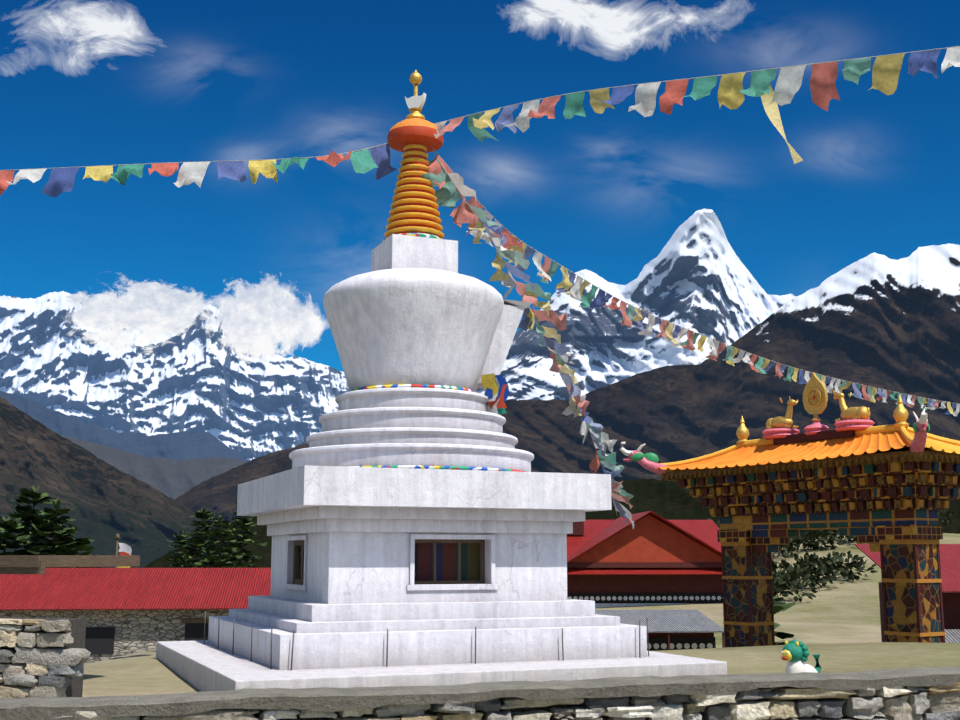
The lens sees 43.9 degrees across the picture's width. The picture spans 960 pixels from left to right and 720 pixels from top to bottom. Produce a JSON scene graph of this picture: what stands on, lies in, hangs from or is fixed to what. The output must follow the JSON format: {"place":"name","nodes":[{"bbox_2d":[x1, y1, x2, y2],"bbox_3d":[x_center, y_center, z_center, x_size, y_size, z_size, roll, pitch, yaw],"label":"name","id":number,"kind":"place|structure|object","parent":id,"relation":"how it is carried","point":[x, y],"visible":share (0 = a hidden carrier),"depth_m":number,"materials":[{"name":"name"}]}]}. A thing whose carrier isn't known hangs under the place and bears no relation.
{"place":"outdoors","nodes":[
{"label":"outdoors","id":0,"kind":"place"},
{"bbox_2d":[0,397,212,567],"bbox_3d":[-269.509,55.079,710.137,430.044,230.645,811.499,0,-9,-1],"label":"hill slope","id":1,"kind":"structure","parent":0,"point":[144,521],"depth_m":967.20,"materials":[{"name":"brown soil"}]},
{"bbox_2d":[0,391,250,461],"bbox_3d":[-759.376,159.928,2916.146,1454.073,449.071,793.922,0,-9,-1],"label":"mountain ridge","id":2,"kind":"structure","parent":0,"point":[181,445],"depth_m":3232.04,"materials":[{"name":"stone"}]},
{"bbox_2d":[64,275,212,354],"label":"cloud","id":3,"kind":"structure","parent":0,"point":[156,309],"depth_m":3971.38,"materials":[{"name":"white"}]},
{"bbox_2d":[59,434,245,499],"bbox_3d":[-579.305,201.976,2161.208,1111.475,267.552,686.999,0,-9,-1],"label":"hill","id":4,"kind":"structure","parent":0,"point":[173,479],"depth_m":2398.47,"materials":[{"name":"grey stone"}]},
{"bbox_2d":[0,291,348,459],"bbox_3d":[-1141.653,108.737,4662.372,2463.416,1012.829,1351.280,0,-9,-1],"label":"snowy mountain","id":5,"kind":"structure","parent":0,"point":[193,379],"depth_m":4883.61,"materials":[{"name":"white snow"}]},
{"bbox_2d":[193,273,312,362],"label":"cloud","id":6,"kind":"structure","parent":0,"point":[258,321],"depth_m":4031.77,"materials":[{"name":"white"}]},
{"bbox_2d":[0,0,959,371],"label":"sky","id":7,"kind":"structure","parent":0,"point":[83,82],"materials":[{"name":"blue"}]},
{"bbox_2d":[82,532,959,696],"bbox_3d":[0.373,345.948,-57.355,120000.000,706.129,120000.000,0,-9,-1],"label":"ground","id":8,"kind":"structure","parent":0,"point":[836,625],"depth_m":16.67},
{"bbox_2d":[0,516,26,554],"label":"conifer","id":9,"kind":"object","parent":8,"relation":"on","point":[8,523],"visible":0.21,"depth_m":43.47,"materials":[{"name":"green plant"}]},
{"bbox_2d":[1,485,61,554],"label":"conifer","id":10,"kind":"object","parent":8,"relation":"on","point":[26,516],"visible":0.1,"depth_m":45.24,"materials":[{"name":"green plant"}]},
{"bbox_2d":[0,617,90,698],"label":"stone wall","id":11,"kind":"structure","parent":8,"relation":"on","point":[44,657],"depth_m":8.37,"materials":[{"name":"stone"}]},
{"bbox_2d":[23,499,93,567],"bbox_3d":[-15.528,8.047,42.877,3.900,6.044,3.931,6,-11,-34],"label":"conifer","id":12,"kind":"object","parent":8,"relation":"on","point":[62,532],"visible":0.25,"depth_m":43.07,"materials":[{"name":"green plant"}]},
{"bbox_2d":[0,555,139,573],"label":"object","id":13,"kind":"object","parent":8,"relation":"on","point":[23,564],"visible":1,"depth_m":12.22,"materials":[{"name":"brown wood"}]},
{"bbox_2d":[50,527,93,567],"bbox_3d":[-14.995,8.744,44.329,3.897,5.008,3.158,-9,-13,43],"label":"conifer","id":14,"kind":"object","parent":8,"relation":"on","point":[84,541],"visible":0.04,"depth_m":44.45,"materials":[{"name":"green plant"}]},
{"bbox_2d":[115,533,131,567],"bbox_3d":[-11.864,7.950,39.385,0.600,4.420,0.180,0,-9,-1],"label":"prayer flag pole","id":15,"kind":"object","parent":8,"relation":"on","point":[125,549],"visible":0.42,"depth_m":39.66,"materials":[{"name":"white fabric"}]},
{"bbox_2d":[0,568,270,664],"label":"house","id":16,"kind":"structure","parent":8,"relation":"on","point":[124,611],"depth_m":32.27,"materials":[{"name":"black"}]},
{"bbox_2d":[164,530,193,567],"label":"conifer","id":17,"kind":"object","parent":8,"relation":"on","point":[178,559],"visible":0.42,"depth_m":87.22,"materials":[{"name":"green plant"}]},
{"bbox_2d":[178,508,221,567],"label":"conifer","id":18,"kind":"object","parent":8,"relation":"on","point":[197,538],"visible":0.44,"depth_m":81.48,"materials":[{"name":"green plant"}]},
{"bbox_2d":[194,515,227,567],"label":"conifer","id":19,"kind":"object","parent":8,"relation":"on","point":[217,519],"visible":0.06,"depth_m":99.53,"materials":[{"name":"green plant"}]},
{"bbox_2d":[197,515,242,567],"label":"conifer","id":20,"kind":"object","parent":8,"relation":"on","point":[212,559],"visible":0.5,"depth_m":77.52,"materials":[{"name":"green plant"}]},
{"bbox_2d":[217,503,266,567],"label":"conifer","id":21,"kind":"object","parent":8,"relation":"on","point":[243,540],"visible":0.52,"depth_m":89.43,"materials":[{"name":"green plant"}]},
{"bbox_2d":[156,640,726,691],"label":"stupa base platform","id":22,"kind":"structure","parent":8,"relation":"on","point":[201,665],"depth_m":12.09,"materials":[{"name":"paint"}]},
{"bbox_2d":[204,611,648,669],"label":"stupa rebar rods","id":23,"kind":"object","parent":22,"relation":"on","point":[387,642],"visible":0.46,"depth_m":12.91,"materials":[{"name":"grey"}]},
{"bbox_2d":[208,70,646,669],"bbox_3d":[-0.845,-0.147,15.099,4.170,7.460,4.170,4,-10,-22],"label":"stupa","id":24,"kind":"object","parent":22,"relation":"on","point":[410,508],"visible":1,"depth_m":13.62,"materials":[{"name":"paint"}]},
{"bbox_2d":[0,143,396,197],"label":"prayer flags","id":25,"kind":"object","parent":24,"relation":"attached to","point":[62,179],"visible":1,"depth_m":14.73,"materials":[{"name":"multicoloured fabric"}]},
{"bbox_2d":[481,373,508,413],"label":"prayer flags","id":26,"kind":"object","parent":24,"relation":"attached to","point":[496,389],"visible":0.96,"depth_m":14.78},
{"bbox_2d":[414,150,634,528],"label":"prayer flags","id":27,"kind":"object","parent":24,"relation":"hanging from","point":[481,222],"visible":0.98,"depth_m":17.93,"materials":[{"name":"multicoloured fabric"}]},
{"bbox_2d":[428,147,959,415],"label":"prayer flags","id":28,"kind":"object","parent":24,"relation":"hanging from","point":[447,194],"visible":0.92,"depth_m":22.90,"materials":[{"name":"multicoloured fabric"}]},
{"bbox_2d":[434,46,959,163],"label":"prayer flags","id":29,"kind":"object","parent":24,"relation":"attached to","point":[886,69],"visible":0.96,"depth_m":12.44,"materials":[{"name":"multicoloured fabric"}]},
{"bbox_2d":[0,667,959,719],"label":"stone wall","id":30,"kind":"structure","parent":8,"relation":"on","point":[913,694],"depth_m":3.76,"materials":[{"name":"stone"}]},
{"bbox_2d":[567,511,722,607],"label":"monastery hall","id":31,"kind":"structure","parent":8,"relation":"on","point":[651,558],"depth_m":58.92,"materials":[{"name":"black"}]},
{"bbox_2d":[595,610,723,650],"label":"canopy shed","id":32,"kind":"structure","parent":8,"relation":"on","point":[680,629],"depth_m":35.56,"materials":[{"name":"grey metal"}]},
{"bbox_2d":[701,518,719,528],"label":"shrub","id":33,"kind":"object","parent":8,"relation":"on","point":[717,523],"visible":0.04,"depth_m":94.55,"materials":[{"name":"green plant"}]},
{"bbox_2d":[773,596,795,644],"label":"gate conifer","id":34,"kind":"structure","parent":8,"relation":"on","point":[779,606],"depth_m":26.51,"materials":[{"name":"green plant"}]},
{"bbox_2d":[771,537,804,558],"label":"shrub","id":35,"kind":"object","parent":8,"relation":"on","point":[795,541],"visible":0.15,"depth_m":84.53,"materials":[{"name":"green plant"}]},
{"bbox_2d":[619,373,959,647],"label":"gate","id":36,"kind":"structure","parent":8,"relation":"on","point":[887,492],"depth_m":20.72,"materials":[{"name":"paint"}]},
{"bbox_2d":[772,564,817,601],"bbox_3d":[15.001,11.309,60.093,3.708,1.999,4.310,1,-9,-6],"label":"shrub","id":37,"kind":"object","parent":8,"relation":"on","point":[781,581],"visible":0.71,"depth_m":59.50,"materials":[{"name":"green plant"}]},
{"bbox_2d":[781,639,820,672],"bbox_3d":[3.176,3.583,11.736,0.564,1.630,0.336,6,-11,-31],"label":"snow lion statue","id":38,"kind":"object","parent":8,"relation":"on","point":[795,653],"visible":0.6,"depth_m":11.74,"materials":[{"name":"white"}]},
{"bbox_2d":[772,552,848,588],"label":"shrub","id":39,"kind":"object","parent":8,"relation":"on","point":[807,566],"visible":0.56,"depth_m":65.43,"materials":[{"name":"green plant"}]},
{"bbox_2d":[787,529,855,550],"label":"shrub","id":40,"kind":"object","parent":8,"relation":"on","point":[814,535],"visible":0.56,"depth_m":89.56,"materials":[{"name":"green plant"}]},
{"bbox_2d":[790,550,877,580],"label":"shrub","id":41,"kind":"object","parent":8,"relation":"on","point":[857,564],"visible":0.6,"depth_m":69.64,"materials":[{"name":"green plant"}]},
{"bbox_2d":[812,529,855,542],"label":"shrub","id":42,"kind":"object","parent":8,"relation":"on","point":[845,539],"visible":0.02,"depth_m":96.13,"materials":[{"name":"green plant"}]},
{"bbox_2d":[854,544,959,642],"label":"building","id":43,"kind":"structure","parent":8,"relation":"on","point":[950,563],"depth_m":27.94,"materials":[{"name":"red"}]},
{"bbox_2d":[938,509,954,525],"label":"shrub","id":44,"kind":"object","parent":8,"relation":"on","point":[942,513],"depth_m":99.64,"materials":[{"name":"green plant"}]},
{"bbox_2d":[144,478,959,567],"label":"hill","id":45,"kind":"structure","parent":0,"point":[669,500],"depth_m":277.04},
{"bbox_2d":[175,243,959,527],"bbox_3d":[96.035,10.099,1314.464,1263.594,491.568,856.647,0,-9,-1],"label":"mountain slope","id":46,"kind":"structure","parent":0,"point":[876,320],"depth_m":1574.41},
{"bbox_2d":[476,208,795,399],"bbox_3d":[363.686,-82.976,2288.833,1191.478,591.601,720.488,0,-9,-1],"label":"snowy mountain peak","id":47,"kind":"structure","parent":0,"point":[695,274],"depth_m":2298.07,"materials":[{"name":"white snow"}]}
]}

